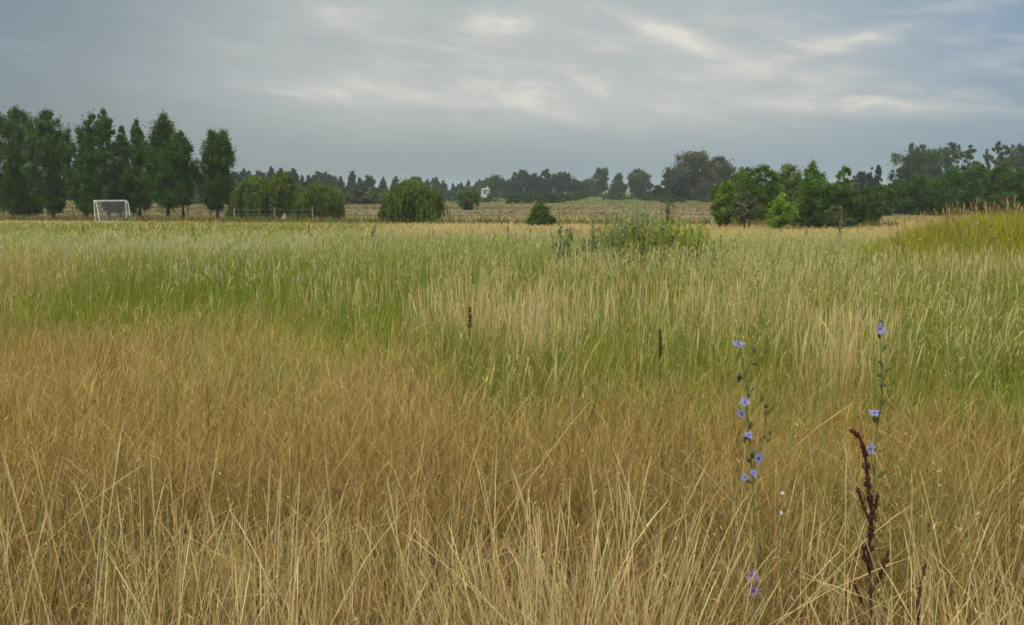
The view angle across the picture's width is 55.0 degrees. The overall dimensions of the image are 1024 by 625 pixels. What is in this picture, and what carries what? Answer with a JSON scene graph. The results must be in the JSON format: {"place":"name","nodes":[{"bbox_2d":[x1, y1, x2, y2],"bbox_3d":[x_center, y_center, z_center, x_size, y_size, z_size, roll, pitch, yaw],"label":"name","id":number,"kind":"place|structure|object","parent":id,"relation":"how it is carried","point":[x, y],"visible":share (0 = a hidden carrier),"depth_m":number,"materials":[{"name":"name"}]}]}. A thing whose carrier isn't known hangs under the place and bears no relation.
{"place":"outdoors","nodes":[
{"label":"outdoors","id":0,"kind":"place"},
{"bbox_2d":[0,191,1022,624],"bbox_3d":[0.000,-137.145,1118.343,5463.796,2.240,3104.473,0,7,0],"label":"ground","id":1,"kind":"structure","parent":0,"point":[490,211],"depth_m":127.13,"materials":[{"name":"brown soil"}]},
{"bbox_2d":[0,105,43,215],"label":"poplar tree","id":2,"kind":"object","parent":1,"relation":"on","point":[10,177],"visible":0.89,"depth_m":103.87,"materials":[{"name":"green plant"}]},
{"bbox_2d":[0,188,45,216],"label":"tree","id":3,"kind":"object","parent":1,"relation":"on","point":[39,210],"visible":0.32,"depth_m":108.71,"materials":[{"name":"green plant"}]},
{"bbox_2d":[15,108,82,217],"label":"poplar tree","id":4,"kind":"object","parent":1,"relation":"on","point":[50,199],"visible":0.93,"depth_m":101.92,"materials":[{"name":"green plant"}]},
{"bbox_2d":[54,109,107,217],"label":"poplar tree","id":5,"kind":"object","parent":1,"relation":"on","point":[88,158],"visible":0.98,"depth_m":101.22,"materials":[{"name":"green plant"}]},
{"bbox_2d":[95,107,123,215],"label":"poplar tree","id":6,"kind":"object","parent":1,"relation":"on","point":[106,134],"visible":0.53,"depth_m":110.18,"materials":[{"name":"green plant"}]},
{"bbox_2d":[93,200,131,221],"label":"football goal","id":7,"kind":"object","parent":1,"relation":"on","point":[125,207],"visible":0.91,"depth_m":94.44,"materials":[{"name":"white paint"}]},
{"bbox_2d":[0,206,227,215],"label":"rail fence","id":8,"kind":"object","parent":1,"relation":"on","point":[72,207],"visible":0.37,"depth_m":117.83,"materials":[{"name":"brown wood"}]},
{"bbox_2d":[98,182,143,216],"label":"tree","id":9,"kind":"object","parent":1,"relation":"on","point":[105,206],"visible":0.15,"depth_m":107.78,"materials":[{"name":"green plant"}]},
{"bbox_2d":[105,125,137,216],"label":"poplar tree","id":10,"kind":"object","parent":1,"relation":"on","point":[115,192],"visible":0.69,"depth_m":104.30,"materials":[{"name":"green plant"}]},
{"bbox_2d":[115,118,154,213],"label":"poplar tree","id":11,"kind":"object","parent":1,"relation":"on","point":[136,135],"visible":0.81,"depth_m":103.41,"materials":[{"name":"green plant"}]},
{"bbox_2d":[137,107,193,215],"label":"poplar tree","id":12,"kind":"object","parent":1,"relation":"on","point":[161,168],"visible":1,"depth_m":101.01,"materials":[{"name":"green plant"}]},
{"bbox_2d":[170,129,198,217],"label":"poplar tree","id":13,"kind":"object","parent":1,"relation":"on","point":[191,166],"visible":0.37,"depth_m":103.68,"materials":[{"name":"green plant"}]},
{"bbox_2d":[194,127,239,217],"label":"poplar tree","id":14,"kind":"object","parent":1,"relation":"on","point":[217,159],"visible":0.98,"depth_m":102.14,"materials":[{"name":"green plant"}]},
{"bbox_2d":[223,173,282,219],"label":"willow tree","id":15,"kind":"object","parent":1,"relation":"on","point":[249,197],"visible":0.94,"depth_m":96.79,"materials":[{"name":"green plant"}]},
{"bbox_2d":[247,170,267,181],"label":"leafy tree","id":16,"kind":"object","parent":1,"relation":"on","point":[259,173],"visible":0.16,"depth_m":319.84,"materials":[{"name":"green plant"}]},
{"bbox_2d":[266,171,300,218],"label":"willow tree","id":17,"kind":"object","parent":1,"relation":"on","point":[285,188],"visible":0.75,"depth_m":98.16,"materials":[{"name":"green plant"}]},
{"bbox_2d":[289,168,302,189],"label":"conifer tree","id":18,"kind":"object","parent":1,"relation":"on","point":[293,173],"visible":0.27,"depth_m":350.66,"materials":[{"name":"green plant"}]},
{"bbox_2d":[289,177,345,219],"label":"willow tree","id":19,"kind":"object","parent":1,"relation":"on","point":[324,200],"visible":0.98,"depth_m":94.84,"materials":[{"name":"green plant"}]},
{"bbox_2d":[311,171,331,186],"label":"leafy tree","id":20,"kind":"object","parent":1,"relation":"on","point":[323,178],"visible":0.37,"depth_m":382.43,"materials":[{"name":"green plant"}]},
{"bbox_2d":[348,170,355,188],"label":"conifer tree","id":21,"kind":"object","parent":1,"relation":"on","point":[352,176],"visible":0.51,"depth_m":410.33,"materials":[{"name":"green plant"}]},
{"bbox_2d":[355,177,364,188],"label":"conifer tree","id":22,"kind":"object","parent":1,"relation":"on","point":[359,184],"visible":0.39,"depth_m":390.42,"materials":[{"name":"green plant"}]},
{"bbox_2d":[342,190,383,203],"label":"scrub bush","id":23,"kind":"object","parent":1,"relation":"on","point":[365,198],"visible":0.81,"depth_m":212.10,"materials":[{"name":"green plant"}]},
{"bbox_2d":[348,187,378,203],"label":"scrub bush","id":24,"kind":"object","parent":1,"relation":"on","point":[374,189],"visible":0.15,"depth_m":222.90,"materials":[{"name":"green plant"}]},
{"bbox_2d":[363,175,377,188],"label":"leafy tree","id":25,"kind":"object","parent":1,"relation":"on","point":[368,181],"visible":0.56,"depth_m":402.38,"materials":[{"name":"green plant"}]},
{"bbox_2d":[380,177,448,222],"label":"willow tree","id":26,"kind":"object","parent":1,"relation":"on","point":[417,199],"visible":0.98,"depth_m":89.36,"materials":[{"name":"green plant"}]},
{"bbox_2d":[451,186,483,209],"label":"round bush","id":27,"kind":"object","parent":1,"relation":"on","point":[468,198],"visible":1,"depth_m":148.25,"materials":[{"name":"green plant"}]},
{"bbox_2d":[480,187,489,197],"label":"white house","id":28,"kind":"structure","parent":1,"relation":"on","point":[485,192],"depth_m":395.46,"materials":[{"name":"paint"}]},
{"bbox_2d":[0,215,984,246],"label":"field grass","id":29,"kind":"structure","parent":1,"relation":"on","point":[151,224],"depth_m":76.22,"materials":[{"name":"plant"}]},
{"bbox_2d":[483,174,511,196],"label":"horizon tree","id":30,"kind":"object","parent":1,"relation":"on","point":[496,183],"visible":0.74,"depth_m":414.33,"materials":[{"name":"green plant"}]},
{"bbox_2d":[0,199,1013,226],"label":"meadow grass","id":31,"kind":"structure","parent":1,"relation":"on","point":[4,217],"depth_m":93.82,"materials":[{"name":"plant"}]},
{"bbox_2d":[0,276,1023,624],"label":"dry grass","id":32,"kind":"structure","parent":1,"relation":"on","point":[30,402],"depth_m":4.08,"materials":[{"name":"plant"}]},
{"bbox_2d":[0,231,1023,559],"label":"green grass","id":33,"kind":"structure","parent":1,"relation":"on","point":[128,291],"depth_m":8.77,"materials":[{"name":"green plant"}]},
{"bbox_2d":[501,193,531,202],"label":"scrub bush","id":34,"kind":"object","parent":1,"relation":"on","point":[511,196],"visible":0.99,"depth_m":223.83,"materials":[{"name":"green plant"}]},
{"bbox_2d":[509,170,535,194],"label":"horizon tree","id":35,"kind":"object","parent":1,"relation":"on","point":[520,181],"visible":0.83,"depth_m":394.54,"materials":[{"name":"green plant"}]},
{"bbox_2d":[344,208,717,221],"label":"wire fence","id":36,"kind":"object","parent":1,"relation":"on","point":[499,214],"visible":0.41,"depth_m":91.16,"materials":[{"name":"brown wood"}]},
{"bbox_2d":[523,173,543,193],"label":"horizon tree","id":37,"kind":"object","parent":1,"relation":"on","point":[536,187],"visible":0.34,"depth_m":414.52,"materials":[{"name":"green plant"}]},
{"bbox_2d":[523,200,552,225],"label":"round bush","id":38,"kind":"object","parent":1,"relation":"on","point":[539,214],"visible":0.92,"depth_m":83.21,"materials":[{"name":"green plant"}]},
{"bbox_2d":[538,169,553,194],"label":"horizon tree","id":39,"kind":"object","parent":1,"relation":"on","point":[546,183],"visible":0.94,"depth_m":405.67,"materials":[{"name":"green plant"}]},
{"bbox_2d":[529,193,565,202],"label":"scrub bush","id":40,"kind":"object","parent":1,"relation":"on","point":[552,197],"visible":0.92,"depth_m":232.59,"materials":[{"name":"green plant"}]},
{"bbox_2d":[551,171,575,191],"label":"horizon tree","id":41,"kind":"object","parent":1,"relation":"on","point":[561,180],"visible":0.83,"depth_m":408.81,"materials":[{"name":"green plant"}]},
{"bbox_2d":[547,222,582,276],"bbox_3d":[1.155,-0.937,16.824,1.390,1.237,0.739,4,8,29],"label":"weed clump","id":42,"kind":"object","parent":1,"relation":"on","point":[566,245],"visible":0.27,"depth_m":16.95,"materials":[{"name":"green plant"}]},
{"bbox_2d":[565,179,586,192],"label":"horizon tree","id":43,"kind":"object","parent":1,"relation":"on","point":[575,185],"visible":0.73,"depth_m":395.41,"materials":[{"name":"green plant"}]},
{"bbox_2d":[582,178,605,196],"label":"horizon tree","id":44,"kind":"object","parent":1,"relation":"on","point":[591,190],"visible":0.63,"depth_m":442.48,"materials":[{"name":"green plant"}]},
{"bbox_2d":[591,167,609,196],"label":"horizon tree","id":45,"kind":"object","parent":1,"relation":"on","point":[601,178],"visible":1,"depth_m":424.67,"materials":[{"name":"green plant"}]},
{"bbox_2d":[608,173,628,194],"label":"horizon tree","id":46,"kind":"object","parent":1,"relation":"on","point":[618,185],"visible":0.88,"depth_m":435.06,"materials":[{"name":"green plant"}]},
{"bbox_2d":[581,209,655,283],"bbox_3d":[1.873,-1.107,17.332,1.378,1.431,1.649,0,7,0],"label":"weed clump","id":47,"kind":"object","parent":1,"relation":"on","point":[610,237],"visible":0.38,"depth_m":17.05,"materials":[{"name":"green plant"}]},
{"bbox_2d":[610,194,629,199],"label":"scrub bush","id":48,"kind":"object","parent":1,"relation":"on","point":[619,197],"visible":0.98,"depth_m":298.65,"materials":[{"name":"green plant"}]},
{"bbox_2d":[574,198,688,267],"bbox_3d":[2.204,-1.271,17.699,2.201,1.662,1.715,6,9,40],"label":"weed clump","id":49,"kind":"object","parent":1,"relation":"on","point":[650,221],"visible":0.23,"depth_m":17.23,"materials":[{"name":"green plant"}]},
{"bbox_2d":[625,168,653,194],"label":"horizon tree","id":50,"kind":"object","parent":1,"relation":"on","point":[635,182],"visible":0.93,"depth_m":404.07,"materials":[{"name":"green plant"}]},
{"bbox_2d":[627,190,651,200],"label":"scrub bush","id":51,"kind":"object","parent":1,"relation":"on","point":[638,197],"visible":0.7,"depth_m":286.71,"materials":[{"name":"green plant"}]},
{"bbox_2d":[648,185,663,197],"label":"round bush","id":52,"kind":"object","parent":1,"relation":"on","point":[655,192],"visible":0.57,"depth_m":297.31,"materials":[{"name":"green plant"}]},
{"bbox_2d":[658,329,662,420],"bbox_3d":[0.808,0.502,5.404,0.028,0.829,0.028,-6,9,-40],"label":"dock plant","id":53,"kind":"object","parent":1,"relation":"on","point":[660,341],"visible":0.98,"depth_m":5.36,"materials":[{"name":"brown plant"}]},
{"bbox_2d":[661,171,674,193],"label":"broad tree","id":54,"kind":"object","parent":1,"relation":"on","point":[666,186],"visible":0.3,"depth_m":301.53,"materials":[{"name":"green plant"}]},
{"bbox_2d":[626,213,709,277],"bbox_3d":[2.596,-1.081,17.329,1.687,1.380,1.508,-4,8,-28],"label":"weed clump","id":55,"kind":"object","parent":1,"relation":"on","point":[662,237],"visible":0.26,"depth_m":16.98,"materials":[{"name":"green plant"}]},
{"bbox_2d":[662,197,674,230],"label":"weed clump","id":56,"kind":"object","parent":1,"relation":"on","point":[667,212],"visible":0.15,"depth_m":17.68,"materials":[{"name":"green plant"}]},
{"bbox_2d":[654,195,686,202],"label":"scrub bush","id":57,"kind":"object","parent":1,"relation":"on","point":[671,198],"visible":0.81,"depth_m":240.80,"materials":[{"name":"green plant"}]},
{"bbox_2d":[670,176,691,199],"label":"broad tree","id":58,"kind":"object","parent":1,"relation":"on","point":[679,188],"visible":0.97,"depth_m":286.30,"materials":[{"name":"green plant"}]},
{"bbox_2d":[654,147,726,199],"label":"broad tree","id":59,"kind":"object","parent":1,"relation":"on","point":[701,182],"visible":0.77,"depth_m":293.66,"materials":[{"name":"green plant"}]},
{"bbox_2d":[667,216,718,280],"bbox_3d":[3.014,-1.085,17.699,1.238,1.311,1.627,0,7,0],"label":"weed clump","id":60,"kind":"object","parent":1,"relation":"on","point":[691,232],"visible":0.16,"depth_m":17.40,"materials":[{"name":"green plant"}]},
{"bbox_2d":[705,179,737,227],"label":"grove tree","id":61,"kind":"object","parent":1,"relation":"on","point":[723,196],"visible":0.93,"depth_m":79.11,"materials":[{"name":"green plant"}]},
{"bbox_2d":[706,155,736,185],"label":"broad tree","id":62,"kind":"object","parent":1,"relation":"on","point":[725,169],"visible":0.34,"depth_m":303.72,"materials":[{"name":"green plant"}]},
{"bbox_2d":[720,166,754,220],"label":"grove tree","id":63,"kind":"object","parent":1,"relation":"on","point":[735,176],"visible":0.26,"depth_m":92.78,"materials":[{"name":"green plant"}]},
{"bbox_2d":[711,241,767,263],"bbox_3d":[4.587,-1.094,20.138,1.365,0.788,1.323,-6,9,-38],"label":"weed clump","id":64,"kind":"object","parent":1,"relation":"on","point":[737,249],"visible":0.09,"depth_m":19.96,"materials":[{"name":"green plant"}]},
{"bbox_2d":[723,191,763,227],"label":"grove tree","id":65,"kind":"object","parent":1,"relation":"on","point":[742,203],"visible":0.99,"depth_m":78.28,"materials":[{"name":"green plant"}]},
{"bbox_2d":[732,332,771,613],"bbox_3d":[0.730,0.665,3.053,0.134,1.224,0.053,0,7,0],"label":"chicory plant","id":66,"kind":"object","parent":1,"relation":"on","point":[750,424],"visible":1,"depth_m":3.01,"materials":[{"name":"green plant"}]},
{"bbox_2d":[745,569,762,624],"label":"mauve flower","id":67,"kind":"object","parent":1,"relation":"on","point":[753,590],"visible":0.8,"depth_m":2.54,"materials":[{"name":"purple plant"}]},
{"bbox_2d":[735,163,791,221],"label":"grove tree","id":68,"kind":"object","parent":1,"relation":"on","point":[760,193],"visible":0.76,"depth_m":86.69,"materials":[{"name":"green plant"}]},
{"bbox_2d":[780,511,782,618],"bbox_3d":[0.768,0.933,2.837,0.016,0.743,0.011,0,7,0],"label":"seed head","id":69,"kind":"object","parent":1,"relation":"on","point":[781,513],"visible":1,"depth_m":2.81},
{"bbox_2d":[764,193,799,229],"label":"young tree","id":70,"kind":"object","parent":1,"relation":"on","point":[785,215],"visible":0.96,"depth_m":74.28,"materials":[{"name":"green plant"}]},
{"bbox_2d":[780,492,783,624],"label":"seed head","id":71,"kind":"object","parent":1,"relation":"on","point":[782,493],"visible":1,"depth_m":2.80},
{"bbox_2d":[771,163,804,208],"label":"grove tree","id":72,"kind":"object","parent":1,"relation":"on","point":[793,179],"visible":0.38,"depth_m":94.30,"materials":[{"name":"green plant"}]},
{"bbox_2d":[788,208,803,228],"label":"bush","id":73,"kind":"object","parent":1,"relation":"on","point":[795,223],"visible":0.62,"depth_m":76.54,"materials":[{"name":"green plant"}]},
{"bbox_2d":[793,197,824,228],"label":"grove tree","id":74,"kind":"object","parent":1,"relation":"on","point":[808,207],"visible":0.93,"depth_m":76.17,"materials":[{"name":"green plant"}]},
{"bbox_2d":[796,159,827,212],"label":"grove tree","id":75,"kind":"object","parent":1,"relation":"on","point":[812,167],"visible":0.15,"depth_m":91.89,"materials":[{"name":"green plant"}]},
{"bbox_2d":[789,171,847,226],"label":"grove tree","id":76,"kind":"object","parent":1,"relation":"on","point":[823,191],"visible":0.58,"depth_m":78.79,"materials":[{"name":"green plant"}]},
{"bbox_2d":[819,204,855,229],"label":"grove tree","id":77,"kind":"object","parent":1,"relation":"on","point":[834,217],"visible":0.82,"depth_m":75.37,"materials":[{"name":"green plant"}]},
{"bbox_2d":[835,165,854,196],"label":"grove tree","id":78,"kind":"object","parent":1,"relation":"on","point":[841,174],"visible":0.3,"depth_m":95.84,"materials":[{"name":"green plant"}]},
{"bbox_2d":[821,183,870,226],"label":"grove tree","id":79,"kind":"object","parent":1,"relation":"on","point":[855,206],"visible":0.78,"depth_m":77.96,"materials":[{"name":"green plant"}]},
{"bbox_2d":[851,171,869,193],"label":"tall tree","id":80,"kind":"object","parent":1,"relation":"on","point":[861,179],"visible":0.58,"depth_m":271.68,"materials":[{"name":"green plant"}]},
{"bbox_2d":[849,428,889,624],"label":"dock plant","id":81,"kind":"object","parent":1,"relation":"on","point":[870,517],"visible":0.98,"depth_m":2.59,"materials":[{"name":"brown plant"}]},
{"bbox_2d":[868,167,874,189],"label":"cypress tree","id":82,"kind":"object","parent":1,"relation":"on","point":[870,178],"visible":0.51,"depth_m":267.19,"materials":[{"name":"green plant"}]},
{"bbox_2d":[858,186,885,223],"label":"grove tree","id":83,"kind":"object","parent":1,"relation":"on","point":[875,205],"visible":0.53,"depth_m":82.83,"materials":[{"name":"green plant"}]},
{"bbox_2d":[871,164,882,188],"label":"cypress tree","id":84,"kind":"object","parent":1,"relation":"on","point":[878,171],"visible":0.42,"depth_m":265.10,"materials":[{"name":"green plant"}]},
{"bbox_2d":[867,319,888,624],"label":"chicory plant","id":85,"kind":"object","parent":1,"relation":"on","point":[874,414],"visible":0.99,"depth_m":3.06,"materials":[{"name":"green plant"}]},
{"bbox_2d":[873,184,898,214],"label":"belt tree","id":86,"kind":"object","parent":1,"relation":"on","point":[889,202],"visible":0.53,"depth_m":116.46,"materials":[{"name":"green plant"}]},
{"bbox_2d":[886,179,912,213],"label":"belt tree","id":87,"kind":"object","parent":1,"relation":"on","point":[895,187],"visible":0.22,"depth_m":126.71,"materials":[{"name":"green plant"}]},
{"bbox_2d":[887,166,913,183],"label":"tall tree","id":88,"kind":"object","parent":1,"relation":"on","point":[900,171],"visible":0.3,"depth_m":258.78,"materials":[{"name":"green plant"}]},
{"bbox_2d":[894,562,926,624],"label":"dock plant","id":89,"kind":"object","parent":1,"relation":"on","point":[918,598],"visible":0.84,"depth_m":2.46,"materials":[{"name":"brown plant"}]},
{"bbox_2d":[888,142,945,183],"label":"tall tree","id":90,"kind":"object","parent":1,"relation":"on","point":[914,162],"visible":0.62,"depth_m":264.70,"materials":[{"name":"green plant"}]},
{"bbox_2d":[894,173,942,214],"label":"belt tree","id":91,"kind":"object","parent":1,"relation":"on","point":[919,188],"visible":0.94,"depth_m":120.24,"materials":[{"name":"green plant"}]},
{"bbox_2d":[838,194,1023,281],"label":"mound grass","id":92,"kind":"structure","parent":1,"relation":"on","point":[1005,228],"depth_m":18.29,"materials":[{"name":"plant"}]},
{"bbox_2d":[925,148,957,181],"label":"tall tree","id":93,"kind":"object","parent":1,"relation":"on","point":[938,170],"visible":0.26,"depth_m":279.77,"materials":[{"name":"green plant"}]},
{"bbox_2d":[927,174,955,213],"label":"belt tree","id":94,"kind":"object","parent":1,"relation":"on","point":[938,210],"visible":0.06,"depth_m":124.43,"materials":[{"name":"green plant"}]},
{"bbox_2d":[940,142,966,187],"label":"tall tree","id":95,"kind":"object","parent":1,"relation":"on","point":[952,150],"visible":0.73,"depth_m":270.71,"materials":[{"name":"green plant"}]},
{"bbox_2d":[927,161,988,214],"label":"belt tree","id":96,"kind":"object","parent":1,"relation":"on","point":[948,195],"visible":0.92,"depth_m":116.18,"materials":[{"name":"green plant"}]},
{"bbox_2d":[962,145,976,168],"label":"tall tree","id":97,"kind":"object","parent":1,"relation":"on","point":[969,155],"visible":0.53,"depth_m":286.46,"materials":[{"name":"green plant"}]},
{"bbox_2d":[962,160,984,194],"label":"tall tree","id":98,"kind":"object","parent":1,"relation":"on","point":[969,164],"visible":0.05,"depth_m":276.42,"materials":[{"name":"green plant"}]},
{"bbox_2d":[964,163,999,214],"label":"belt tree","id":99,"kind":"object","parent":1,"relation":"on","point":[980,170],"visible":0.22,"depth_m":119.99,"materials":[{"name":"green plant"}]},
{"bbox_2d":[982,149,993,169],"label":"tall tree","id":100,"kind":"object","parent":1,"relation":"on","point":[987,163],"visible":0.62,"depth_m":286.40,"materials":[{"name":"green plant"}]},
{"bbox_2d":[975,161,1023,214],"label":"belt tree","id":101,"kind":"object","parent":1,"relation":"on","point":[997,191],"visible":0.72,"depth_m":112.55,"materials":[{"name":"green plant"}]},
{"bbox_2d":[988,141,1010,165],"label":"tall tree","id":102,"kind":"object","parent":1,"relation":"on","point":[998,148],"visible":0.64,"depth_m":281.23,"materials":[{"name":"green plant"}]},
{"bbox_2d":[997,143,1023,176],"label":"tall tree","id":103,"kind":"object","parent":1,"relation":"on","point":[1011,160],"visible":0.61,"depth_m":274.32,"materials":[{"name":"green plant"}]},
{"bbox_2d":[999,167,1023,214],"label":"belt tree","id":104,"kind":"object","parent":1,"relation":"on","point":[1014,182],"visible":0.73,"depth_m":110.81,"materials":[{"name":"green plant"}]},
{"bbox_2d":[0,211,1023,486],"bbox_3d":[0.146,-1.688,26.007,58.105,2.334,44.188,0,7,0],"label":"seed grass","id":105,"kind":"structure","parent":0,"point":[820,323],"depth_m":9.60,"materials":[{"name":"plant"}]},
{"bbox_2d":[0,280,1023,624],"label":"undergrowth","id":106,"kind":"object","parent":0,"point":[466,540],"visible":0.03,"depth_m":3.82,"materials":[{"name":"plant"}]},
{"bbox_2d":[0,0,1023,190],"label":"sky","id":107,"kind":"structure","parent":0,"point":[450,91],"materials":[{"name":"grey"}]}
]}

